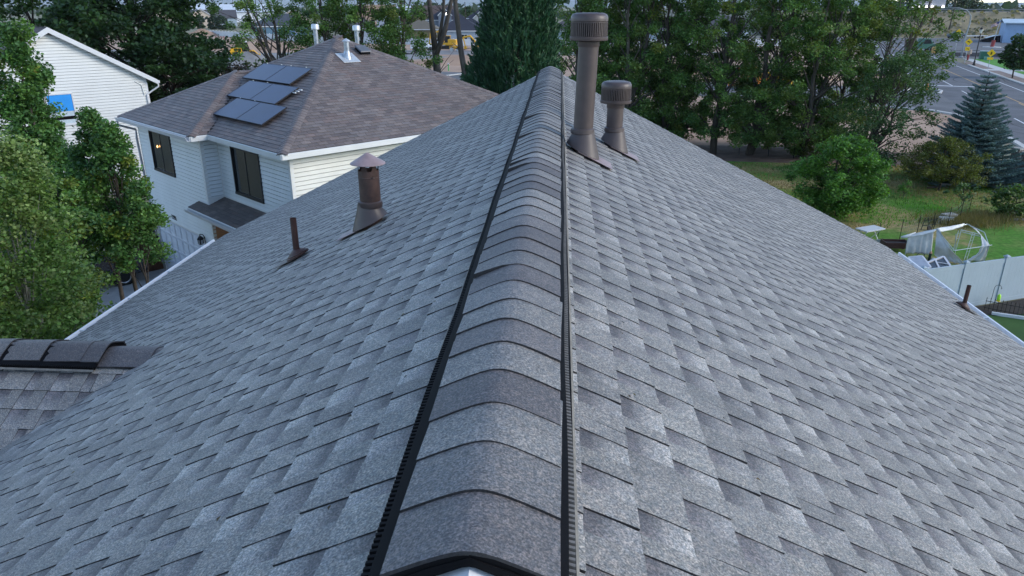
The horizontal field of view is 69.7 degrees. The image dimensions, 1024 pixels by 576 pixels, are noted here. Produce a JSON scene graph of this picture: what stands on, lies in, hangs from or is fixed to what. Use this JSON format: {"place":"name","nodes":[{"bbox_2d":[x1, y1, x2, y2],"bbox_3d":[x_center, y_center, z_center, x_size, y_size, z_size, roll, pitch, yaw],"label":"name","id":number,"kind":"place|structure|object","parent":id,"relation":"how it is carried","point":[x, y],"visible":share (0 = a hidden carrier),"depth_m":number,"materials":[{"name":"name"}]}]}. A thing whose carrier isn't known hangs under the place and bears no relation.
{"place":"outdoors","nodes":[
{"label":"outdoors","id":0,"kind":"place"},
{"bbox_2d":[0,25,159,195],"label":"gabled house","id":1,"kind":"structure","parent":0,"point":[108,88],"depth_m":37.37,"materials":[{"name":"white paint"}]},
{"bbox_2d":[46,93,76,125],"bbox_3d":[-22.589,-8.937,36.872,1.230,1.580,0.100,-20,28,-41],"label":"window","id":2,"kind":"structure","parent":1,"relation":"in","point":[67,100],"depth_m":36.96,"materials":[{"name":"blue glass"}]},
{"bbox_2d":[36,248,146,285],"bbox_3d":[-15.706,-0.667,26.174,4.572,1.554,1.930,-20,28,-41],"label":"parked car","id":3,"kind":"object","parent":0,"point":[126,278],"visible":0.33,"depth_m":26.54,"materials":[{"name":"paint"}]},
{"bbox_2d":[59,269,166,330],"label":"driveway","id":4,"kind":"structure","parent":0,"point":[113,295],"depth_m":26.35,"materials":[{"name":"concrete"}]},
{"bbox_2d":[0,175,84,339],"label":"aspen","id":5,"kind":"object","parent":4,"relation":"on","point":[55,320],"visible":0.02,"depth_m":13.14,"materials":[{"name":"green plant"}]},
{"bbox_2d":[0,63,87,269],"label":"columnar tree","id":6,"kind":"object","parent":4,"relation":"on","point":[4,79],"visible":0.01,"depth_m":20.02,"materials":[{"name":"green plant"}]},
{"bbox_2d":[0,17,99,324],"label":"columnar tree","id":7,"kind":"object","parent":4,"relation":"on","point":[20,105],"visible":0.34,"depth_m":19.33,"materials":[{"name":"green plant"}]},
{"bbox_2d":[25,60,103,309],"bbox_3d":[-13.310,-2.537,21.907,1.575,8.240,1.628,1,21,3],"label":"columnar tree","id":8,"kind":"object","parent":4,"relation":"on","point":[49,119],"visible":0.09,"depth_m":20.82,"materials":[{"name":"green plant"}]},
{"bbox_2d":[15,161,120,323],"bbox_3d":[-10.770,0.018,18.065,2.089,6.223,2.213,1,21,3],"label":"pear tree","id":9,"kind":"object","parent":4,"relation":"on","point":[72,182],"visible":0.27,"depth_m":17.51,"materials":[{"name":"green plant"}]},
{"bbox_2d":[59,106,134,300],"bbox_3d":[-10.453,-0.996,19.146,2.051,7.337,2.050,-17,27,-38],"label":"pear tree","id":10,"kind":"object","parent":4,"relation":"on","point":[87,118],"visible":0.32,"depth_m":18.00,"materials":[{"name":"green plant"}]},
{"bbox_2d":[69,118,165,291],"bbox_3d":[-9.777,-0.644,18.550,2.234,7.111,2.148,20,28,41],"label":"pear tree","id":11,"kind":"object","parent":4,"relation":"on","point":[108,142],"visible":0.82,"depth_m":17.68,"materials":[{"name":"green plant"}]},
{"bbox_2d":[93,184,176,286],"bbox_3d":[-9.318,0.098,18.706,1.784,5.611,1.747,-16,26,-36],"label":"slender tree","id":12,"kind":"object","parent":4,"relation":"on","point":[120,252],"visible":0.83,"depth_m":17.85,"materials":[{"name":"green plant"}]},
{"bbox_2d":[137,230,163,271],"bbox_3d":[-14.009,-1.427,28.391,1.100,1.315,1.150,-20,28,-41],"label":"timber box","id":13,"kind":"object","parent":4,"relation":"on","point":[156,266],"visible":0.14,"depth_m":28.10,"materials":[{"name":"brown wood"}]},
{"bbox_2d":[181,10,236,25],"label":"distant house","id":14,"kind":"structure","parent":0,"point":[233,13],"depth_m":364.40,"materials":[{"name":"white paint"}]},
{"bbox_2d":[176,4,284,22],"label":"warehouse","id":15,"kind":"structure","parent":0,"point":[240,14],"depth_m":459.61,"materials":[{"name":"paint"}]},
{"bbox_2d":[213,41,306,49],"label":"dirt bank","id":16,"kind":"structure","parent":0,"point":[251,46],"depth_m":170.18,"materials":[{"name":"beige soil"}]},
{"bbox_2d":[105,50,444,59],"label":"gravel road","id":17,"kind":"structure","parent":0,"point":[410,55],"depth_m":147.57,"materials":[{"name":"grey gravel"}]},
{"bbox_2d":[229,52,264,66],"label":"gravel pile","id":18,"kind":"object","parent":17,"relation":"on","point":[250,57],"visible":0.37,"depth_m":124.56,"materials":[{"name":"grey gravel"}]},
{"bbox_2d":[252,13,312,34],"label":"distant house","id":19,"kind":"structure","parent":0,"point":[285,16],"depth_m":252.20,"materials":[{"name":"blue paint"}]},
{"bbox_2d":[405,20,438,37],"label":"distant house","id":20,"kind":"structure","parent":0,"point":[420,25],"depth_m":218.81,"materials":[{"name":"white paint"}]},
{"bbox_2d":[411,55,469,65],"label":"dirt ridge","id":21,"kind":"structure","parent":0,"point":[454,60],"depth_m":126.64,"materials":[{"name":"beige soil"}]},
{"bbox_2d":[426,7,464,26],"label":"distant house","id":22,"kind":"structure","parent":0,"point":[437,17],"depth_m":283.78,"materials":[{"name":"white paint"}]},
{"bbox_2d":[0,66,1023,575],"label":"shingled house","id":23,"kind":"structure","parent":0,"point":[512,332],"depth_m":2.84,"materials":[{"name":"grey"}]},
{"bbox_2d":[274,217,308,268],"bbox_3d":[-1.728,-0.355,5.741,0.264,0.396,0.176,1,21,3],"label":"plumbing vent","id":24,"kind":"object","parent":23,"relation":"on","point":[296,252],"visible":0.97,"depth_m":5.71,"materials":[{"name":"brown metal"}]},
{"bbox_2d":[336,152,387,240],"bbox_3d":[-1.115,-0.678,5.437,0.388,0.652,0.270,1,21,3],"label":"chimney flue","id":25,"kind":"object","parent":23,"relation":"on","point":[371,211],"visible":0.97,"depth_m":5.37,"materials":[{"name":"brown paint"}]},
{"bbox_2d":[567,12,612,169],"bbox_3d":[0.600,-1.479,5.553,0.358,1.128,0.282,1,21,3],"label":"roof vent","id":26,"kind":"object","parent":23,"relation":"on","point":[589,32],"visible":0.99,"depth_m":5.46,"materials":[{"name":"grey metal"}]},
{"bbox_2d":[600,80,639,161],"bbox_3d":[0.992,-1.536,6.750,0.376,0.706,0.282,1,21,3],"label":"roof vent","id":27,"kind":"object","parent":23,"relation":"on","point":[615,96],"visible":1,"depth_m":6.67,"materials":[{"name":"brown paint"}]},
{"bbox_2d":[956,285,978,315],"bbox_3d":[5.683,0.143,9.155,0.264,0.375,0.176,1,21,3],"label":"plumbing vent","id":28,"kind":"object","parent":23,"relation":"on","point":[963,304],"visible":0.96,"depth_m":9.13,"materials":[{"name":"brown metal"}]},
{"bbox_2d":[0,7,1023,306],"bbox_3d":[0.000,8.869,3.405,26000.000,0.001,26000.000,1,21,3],"label":"ground","id":29,"kind":"structure","parent":0,"point":[236,29],"depth_m":291.69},
{"bbox_2d":[0,245,58,339],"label":"aspen","id":30,"kind":"object","parent":29,"relation":"on","point":[11,330],"visible":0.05,"depth_m":10.62,"materials":[{"name":"green plant"}]},
{"bbox_2d":[0,122,116,339],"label":"aspen","id":31,"kind":"object","parent":29,"relation":"on","point":[32,221],"visible":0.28,"depth_m":11.02,"materials":[{"name":"green plant"}]},
{"bbox_2d":[117,17,250,99],"bbox_3d":[-22.798,-13.538,49.683,9.583,8.922,10.791,1,21,3],"label":"dark tree","id":32,"kind":"object","parent":29,"relation":"on","point":[140,54],"visible":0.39,"depth_m":48.03,"materials":[{"name":"green plant"}]},
{"bbox_2d":[222,59,259,73],"bbox_3d":[-16.814,-10.888,46.056,6.924,6.529,7.541,1,21,3],"label":"purple plum","id":33,"kind":"object","parent":29,"relation":"on","point":[229,70],"visible":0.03,"depth_m":45.47,"materials":[{"name":"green plant"}]},
{"bbox_2d":[114,35,499,269],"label":"neighbour house","id":34,"kind":"structure","parent":29,"relation":"on","point":[213,176],"depth_m":23.48,"materials":[{"name":"brown"}]},
{"bbox_2d":[148,130,175,177],"bbox_3d":[-12.147,-4.702,25.518,0.100,1.470,1.830,-20,28,-41],"label":"window","id":35,"kind":"structure","parent":34,"relation":"in","point":[160,144],"depth_m":25.54,"materials":[{"name":"black glass"}]},
{"bbox_2d":[160,220,203,268],"bbox_3d":[-11.804,-1.200,26.565,0.053,2.200,4.090,-20,28,-41],"label":"garage door","id":36,"kind":"structure","parent":34,"relation":"in","point":[183,241],"depth_m":26.69,"materials":[{"name":"paint"}]},
{"bbox_2d":[214,98,259,119],"bbox_3d":[-8.710,-5.679,23.286,0.917,0.515,1.630,-20,28,-41],"label":"solar panel","id":37,"kind":"object","parent":34,"relation":"attached to","point":[234,109],"visible":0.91,"depth_m":23.24,"materials":[{"name":"blue glass"}]},
{"bbox_2d":[229,146,264,203],"bbox_3d":[-8.073,-3.480,22.417,0.100,1.530,1.840,-20,28,-41],"label":"window","id":38,"kind":"structure","parent":34,"relation":"in","point":[246,165],"depth_m":22.43,"materials":[{"name":"black glass"}]},
{"bbox_2d":[227,80,271,99],"bbox_3d":[-8.634,-6.525,24.249,0.917,0.515,1.630,-20,28,-41],"label":"solar panel","id":39,"kind":"object","parent":34,"relation":"attached to","point":[249,89],"visible":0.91,"depth_m":24.21,"materials":[{"name":"blue glass"}]},
{"bbox_2d":[236,102,286,125],"bbox_3d":[-7.568,-5.250,22.193,0.889,0.497,1.630,-20,28,-41],"label":"solar panel","id":40,"kind":"object","parent":34,"relation":"attached to","point":[261,113],"visible":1,"depth_m":22.12,"materials":[{"name":"blue glass"}]},
{"bbox_2d":[242,63,285,80],"bbox_3d":[-8.473,-7.398,25.200,0.917,0.515,1.630,-20,28,-41],"label":"solar panel","id":41,"kind":"object","parent":34,"relation":"attached to","point":[263,71],"visible":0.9,"depth_m":25.15,"materials":[{"name":"blue glass"}]},
{"bbox_2d":[250,84,302,104],"bbox_3d":[-7.400,-6.063,23.070,0.889,0.497,1.890,-20,28,-41],"label":"solar panel","id":42,"kind":"object","parent":34,"relation":"attached to","point":[274,94],"visible":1,"depth_m":23.07,"materials":[{"name":"blue glass"}]},
{"bbox_2d":[265,65,312,84],"bbox_3d":[-7.320,-6.981,24.114,0.917,0.515,1.630,-20,28,-41],"label":"solar panel","id":43,"kind":"object","parent":34,"relation":"attached to","point":[289,75],"visible":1,"depth_m":24.03,"materials":[{"name":"blue glass"}]},
{"bbox_2d":[335,38,360,62],"bbox_3d":[-5.559,-8.035,24.813,0.660,0.762,0.540,-20,28,-41],"label":"metal flue","id":44,"kind":"object","parent":34,"relation":"on","point":[346,56],"visible":1,"depth_m":24.78,"materials":[{"name":"metal"}]},
{"bbox_2d":[437,17,476,38],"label":"distant house","id":45,"kind":"structure","parent":29,"relation":"on","point":[467,27],"depth_m":200.04,"materials":[{"name":"white paint"}]},
{"bbox_2d":[208,30,803,45],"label":"site fence","id":46,"kind":"object","parent":29,"relation":"on","point":[269,35],"visible":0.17,"depth_m":197.58,"materials":[{"name":"white paint"}]},
{"bbox_2d":[0,0,1023,18],"bbox_3d":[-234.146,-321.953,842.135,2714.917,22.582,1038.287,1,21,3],"label":"woods","id":47,"kind":"object","parent":29,"relation":"on","point":[1004,5],"visible":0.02,"depth_m":573.97,"materials":[{"name":"green plant"}]},
{"bbox_2d":[102,33,1011,152],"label":"dirt lot","id":48,"kind":"structure","parent":29,"relation":"on","point":[695,140],"depth_m":65.21,"materials":[{"name":"beige soil"}]},
{"bbox_2d":[0,0,130,63],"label":"dark tree","id":49,"kind":"object","parent":48,"relation":"on","point":[32,4],"visible":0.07,"depth_m":51.70,"materials":[{"name":"green plant"}]},
{"bbox_2d":[33,0,264,102],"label":"dark tree","id":50,"kind":"object","parent":48,"relation":"on","point":[110,18],"visible":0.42,"depth_m":47.77,"materials":[{"name":"green plant"}]},
{"bbox_2d":[205,0,314,66],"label":"poplar","id":51,"kind":"object","parent":48,"relation":"on","point":[248,23],"visible":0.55,"depth_m":51.52,"materials":[{"name":"green plant"}]},
{"bbox_2d":[279,0,363,54],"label":"poplar","id":52,"kind":"object","parent":48,"relation":"on","point":[324,30],"visible":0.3,"depth_m":51.81,"materials":[{"name":"green plant"}]},
{"bbox_2d":[321,0,401,52],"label":"poplar","id":53,"kind":"object","parent":48,"relation":"on","point":[371,29],"visible":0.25,"depth_m":52.46,"materials":[{"name":"green plant"}]},
{"bbox_2d":[358,0,443,69],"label":"poplar","id":54,"kind":"object","parent":48,"relation":"on","point":[396,50],"visible":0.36,"depth_m":53.33,"materials":[{"name":"green plant"}]},
{"bbox_2d":[418,0,454,72],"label":"bare tree","id":55,"kind":"object","parent":48,"relation":"on","point":[436,46],"visible":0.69,"depth_m":54.47,"materials":[{"name":"brown plant"}]},
{"bbox_2d":[428,31,456,48],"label":"excavator","id":56,"kind":"object","parent":48,"relation":"on","point":[448,40],"visible":0.55,"depth_m":172.38,"materials":[{"name":"metal"}]},
{"bbox_2d":[446,0,478,73],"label":"bare tree","id":57,"kind":"object","parent":48,"relation":"on","point":[459,37],"visible":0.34,"depth_m":52.50,"materials":[{"name":"brown plant"}]},
{"bbox_2d":[557,0,641,105],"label":"poplar","id":58,"kind":"object","parent":48,"relation":"on","point":[620,53],"visible":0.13,"depth_m":50.95,"materials":[{"name":"green plant"}]},
{"bbox_2d":[603,0,687,117],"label":"poplar","id":59,"kind":"object","parent":48,"relation":"on","point":[638,56],"visible":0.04,"depth_m":51.73,"materials":[{"name":"green plant"}]},
{"bbox_2d":[835,103,1023,147],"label":"kerb","id":60,"kind":"structure","parent":48,"relation":"on","point":[1017,143],"depth_m":68.72,"materials":[{"name":"concrete"}]},
{"bbox_2d":[613,9,767,33],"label":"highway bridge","id":61,"kind":"structure","parent":29,"relation":"on","point":[672,14],"depth_m":264.12,"materials":[{"name":"concrete"}]},
{"bbox_2d":[726,161,1023,265],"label":"yard","id":62,"kind":"structure","parent":29,"relation":"on","point":[1010,242],"depth_m":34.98,"materials":[{"name":"green plant"}]},
{"bbox_2d":[460,0,565,93],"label":"juniper","id":63,"kind":"object","parent":62,"relation":"on","point":[526,30],"visible":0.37,"depth_m":28.87,"materials":[{"name":"green plant"}]},
{"bbox_2d":[696,145,928,167],"bbox_3d":[10.108,-9.068,50.099,38.000,0.001,7.900,1,21,3],"label":"mulch bed","id":64,"kind":"object","parent":62,"relation":"on","point":[780,154],"visible":0.12,"depth_m":49.92,"materials":[{"name":"brown soil"}]},
{"bbox_2d":[555,0,632,93],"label":"poplar","id":65,"kind":"object","parent":64,"relation":"on","point":[581,6],"visible":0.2,"depth_m":49.03,"materials":[{"name":"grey plant"}]},
{"bbox_2d":[593,0,690,120],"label":"poplar","id":66,"kind":"object","parent":64,"relation":"on","point":[637,66],"visible":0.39,"depth_m":48.69,"materials":[{"name":"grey plant"}]},
{"bbox_2d":[620,0,735,141],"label":"poplar","id":67,"kind":"object","parent":64,"relation":"on","point":[666,114],"visible":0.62,"depth_m":49.03,"materials":[{"name":"green plant"}]},
{"bbox_2d":[637,0,746,135],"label":"poplar","id":68,"kind":"object","parent":64,"relation":"on","point":[686,126],"visible":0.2,"depth_m":51.03,"materials":[{"name":"green plant"}]},
{"bbox_2d":[664,0,784,153],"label":"poplar","id":69,"kind":"object","parent":64,"relation":"on","point":[721,89],"visible":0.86,"depth_m":47.55,"materials":[{"name":"green plant"}]},
{"bbox_2d":[701,0,841,154],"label":"poplar","id":70,"kind":"object","parent":64,"relation":"on","point":[755,136],"visible":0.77,"depth_m":47.45,"materials":[{"name":"green plant"}]},
{"bbox_2d":[725,0,851,148],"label":"poplar","id":71,"kind":"object","parent":64,"relation":"on","point":[763,29],"visible":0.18,"depth_m":49.39,"materials":[{"name":"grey plant"}]},
{"bbox_2d":[783,128,809,156],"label":"sapling","id":72,"kind":"object","parent":64,"relation":"on","point":[797,148],"visible":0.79,"depth_m":48.79,"materials":[{"name":"green plant"}]},
{"bbox_2d":[798,140,823,157],"bbox_3d":[19.799,-9.266,48.859,1.922,1.485,1.617,1,21,3],"label":"weed bush","id":73,"kind":"object","parent":64,"relation":"on","point":[809,150],"visible":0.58,"depth_m":48.64,"materials":[{"name":"green plant"}]},
{"bbox_2d":[756,0,906,156],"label":"poplar","id":74,"kind":"object","parent":64,"relation":"on","point":[839,56],"visible":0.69,"depth_m":45.88,"materials":[{"name":"green plant"}]},
{"bbox_2d":[789,0,917,149],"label":"poplar","id":75,"kind":"object","parent":64,"relation":"on","point":[836,95],"visible":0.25,"depth_m":48.02,"materials":[{"name":"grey plant"}]},
{"bbox_2d":[845,0,965,139],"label":"spreading poplar","id":76,"kind":"object","parent":64,"relation":"on","point":[917,10],"visible":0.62,"depth_m":45.64,"materials":[{"name":"green plant"}]},
{"bbox_2d":[785,132,894,217],"bbox_3d":[15.690,-5.247,34.895,4.874,4.027,5.272,1,21,3],"label":"fruit tree","id":77,"kind":"object","parent":62,"relation":"on","point":[839,196],"visible":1,"depth_m":34.16,"materials":[{"name":"green plant"}]},
{"bbox_2d":[856,225,885,239],"bbox_3d":[15.407,-2.295,31.689,1.100,0.593,0.600,-10,23,-23],"label":"folding table","id":78,"kind":"object","parent":62,"relation":"on","point":[870,228],"visible":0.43,"depth_m":31.53,"materials":[{"name":"white paint"}]},
{"bbox_2d":[828,48,949,165],"bbox_3d":[22.265,-10.259,43.214,6.495,7.448,6.438,1,21,3],"label":"leaning elm","id":79,"kind":"object","parent":62,"relation":"on","point":[901,64],"visible":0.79,"depth_m":42.84,"materials":[{"name":"green plant"}]},
{"bbox_2d":[880,239,906,248],"bbox_3d":[15.876,-1.747,30.473,1.000,0.420,0.560,1,21,3],"label":"planter box","id":80,"kind":"object","parent":62,"relation":"on","point":[895,243],"visible":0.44,"depth_m":30.23,"materials":[{"name":"wood"}]},
{"bbox_2d":[908,255,931,267],"bbox_3d":[15.631,-0.975,28.171,0.646,0.198,1.315,4,21,10],"label":"old window","id":81,"kind":"structure","parent":62,"relation":"on","point":[920,260],"depth_m":28.27,"materials":[{"name":"white paint"}]},
{"bbox_2d":[878,197,972,238],"bbox_3d":[19.537,-3.327,33.781,7.568,1.001,0.889,-13,24,-30],"label":"wire fence","id":82,"kind":"object","parent":62,"relation":"on","point":[934,218],"visible":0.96,"depth_m":33.26,"materials":[{"name":"black metal"}]},
{"bbox_2d":[927,256,950,268],"bbox_3d":[16.164,-0.868,27.948,1.644,0.317,0.725,-10,23,-24],"label":"old window","id":83,"kind":"structure","parent":62,"relation":"on","point":[942,261],"depth_m":28.14,"materials":[{"name":"white paint"}]},
{"bbox_2d":[895,134,995,190],"bbox_3d":[23.356,-6.580,39.530,5.297,3.189,4.728,1,21,3],"label":"round bush","id":84,"kind":"object","parent":62,"relation":"on","point":[954,145],"visible":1,"depth_m":39.18,"materials":[{"name":"green plant"}]},
{"bbox_2d":[901,223,990,263],"bbox_3d":[17.442,-1.726,29.325,3.222,1.222,1.666,-4,21,-10],"label":"greenhouse","id":85,"kind":"object","parent":62,"relation":"on","point":[920,242],"visible":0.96,"depth_m":29.48,"materials":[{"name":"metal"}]},
{"bbox_2d":[943,182,978,210],"bbox_3d":[22.090,-4.441,36.201,1.117,1.551,1.439,-13,24,-30],"label":"grape vine","id":86,"kind":"object","parent":62,"relation":"on","point":[961,186],"visible":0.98,"depth_m":35.98,"materials":[{"name":"green plant"}]},
{"bbox_2d":[904,180,1023,235],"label":"dry grass","id":87,"kind":"structure","parent":62,"relation":"on","point":[975,218],"depth_m":34.23,"materials":[{"name":"green plant"}]},
{"bbox_2d":[906,72,1023,192],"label":"blue spruce","id":88,"kind":"object","parent":62,"relation":"on","point":[982,130],"visible":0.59,"depth_m":40.63,"materials":[{"name":"green plant"}]},
{"bbox_2d":[981,183,1023,217],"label":"grape vine","id":89,"kind":"object","parent":62,"relation":"on","point":[1006,193],"visible":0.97,"depth_m":34.94,"materials":[{"name":"green plant"}]},
{"bbox_2d":[756,37,1018,58],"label":"parking lot","id":90,"kind":"structure","parent":29,"relation":"on","point":[972,45],"depth_m":188.52,"materials":[{"name":"grey asphalt"}]},
{"bbox_2d":[999,19,1023,42],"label":"workshop","id":91,"kind":"structure","parent":90,"relation":"on","point":[1009,29],"depth_m":202.17,"materials":[{"name":"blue metal"}]},
{"bbox_2d":[913,0,945,22],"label":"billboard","id":92,"kind":"object","parent":29,"relation":"on","point":[942,3],"visible":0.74,"depth_m":242.06,"materials":[{"name":"white metal"}]},
{"bbox_2d":[925,0,971,10],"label":"distant tree","id":93,"kind":"object","parent":29,"relation":"on","point":[962,3],"visible":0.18,"depth_m":293.99,"materials":[{"name":"green plant"}]},
{"bbox_2d":[955,0,988,10],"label":"distant tree","id":94,"kind":"object","parent":29,"relation":"on","point":[974,4],"visible":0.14,"depth_m":314.19,"materials":[{"name":"green plant"}]},
{"bbox_2d":[921,255,1023,305],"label":"vinyl fence","id":95,"kind":"object","parent":29,"relation":"on","point":[983,279],"visible":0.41,"depth_m":24.65,"materials":[{"name":"white plastic"}]},
{"bbox_2d":[963,62,1023,82],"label":"park strip","id":96,"kind":"object","parent":29,"relation":"on","point":[1002,73],"visible":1,"depth_m":111.64,"materials":[{"name":"grey concrete"}]},
{"bbox_2d":[997,33,1023,77],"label":"street tree","id":97,"kind":"object","parent":96,"relation":"on","point":[1011,58],"visible":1,"depth_m":101.73,"materials":[{"name":"green plant"}]},
{"bbox_2d":[4,0,1023,6],"bbox_3d":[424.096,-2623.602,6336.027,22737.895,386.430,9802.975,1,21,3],"label":"hills","id":98,"kind":"structure","parent":0,"point":[467,2],"depth_m":9830.20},
{"bbox_2d":[119,60,962,113],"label":"side street","id":99,"kind":"structure","parent":0,"point":[943,103],"depth_m":78.10,"materials":[{"name":"grey asphalt"}]},
{"bbox_2d":[405,50,716,54],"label":"gravel track","id":100,"kind":"structure","parent":0,"point":[447,52],"depth_m":160.22,"materials":[{"name":"grey gravel"}]},
{"bbox_2d":[775,11,1023,37],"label":"embankment","id":101,"kind":"structure","parent":0,"point":[975,24],"depth_m":244.00,"materials":[{"name":"beige soil"}]},
{"bbox_2d":[775,9,1020,35],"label":"sagebrush","id":102,"kind":"object","parent":101,"relation":"on","point":[984,20],"visible":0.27,"depth_m":243.28,"materials":[{"name":"green plant"}]},
{"bbox_2d":[860,39,1023,143],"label":"road","id":103,"kind":"structure","parent":0,"point":[954,93],"depth_m":91.50,"materials":[{"name":"grey asphalt"}]},
{"bbox_2d":[905,38,935,51],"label":"green truck","id":104,"kind":"object","parent":103,"relation":"on","point":[926,44],"visible":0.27,"depth_m":163.19,"materials":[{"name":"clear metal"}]},
{"bbox_2d":[966,59,1023,77],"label":"sidewalk","id":105,"kind":"structure","parent":0,"point":[996,67],"depth_m":120.57,"materials":[{"name":"concrete"}]},
{"bbox_2d":[976,59,1023,73],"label":"verge lawn","id":106,"kind":"structure","parent":0,"point":[994,62],"depth_m":129.07,"materials":[{"name":"green plant"}]},
{"bbox_2d":[987,302,1023,341],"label":"side lawn","id":107,"kind":"structure","parent":0,"point":[1014,326],"depth_m":23.45,"materials":[{"name":"green plant"}]},
{"bbox_2d":[976,299,1023,315],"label":"garden bed","id":108,"kind":"object","parent":107,"relation":"on","point":[1003,307],"visible":0.5,"depth_m":24.74,"materials":[{"name":"soil"}]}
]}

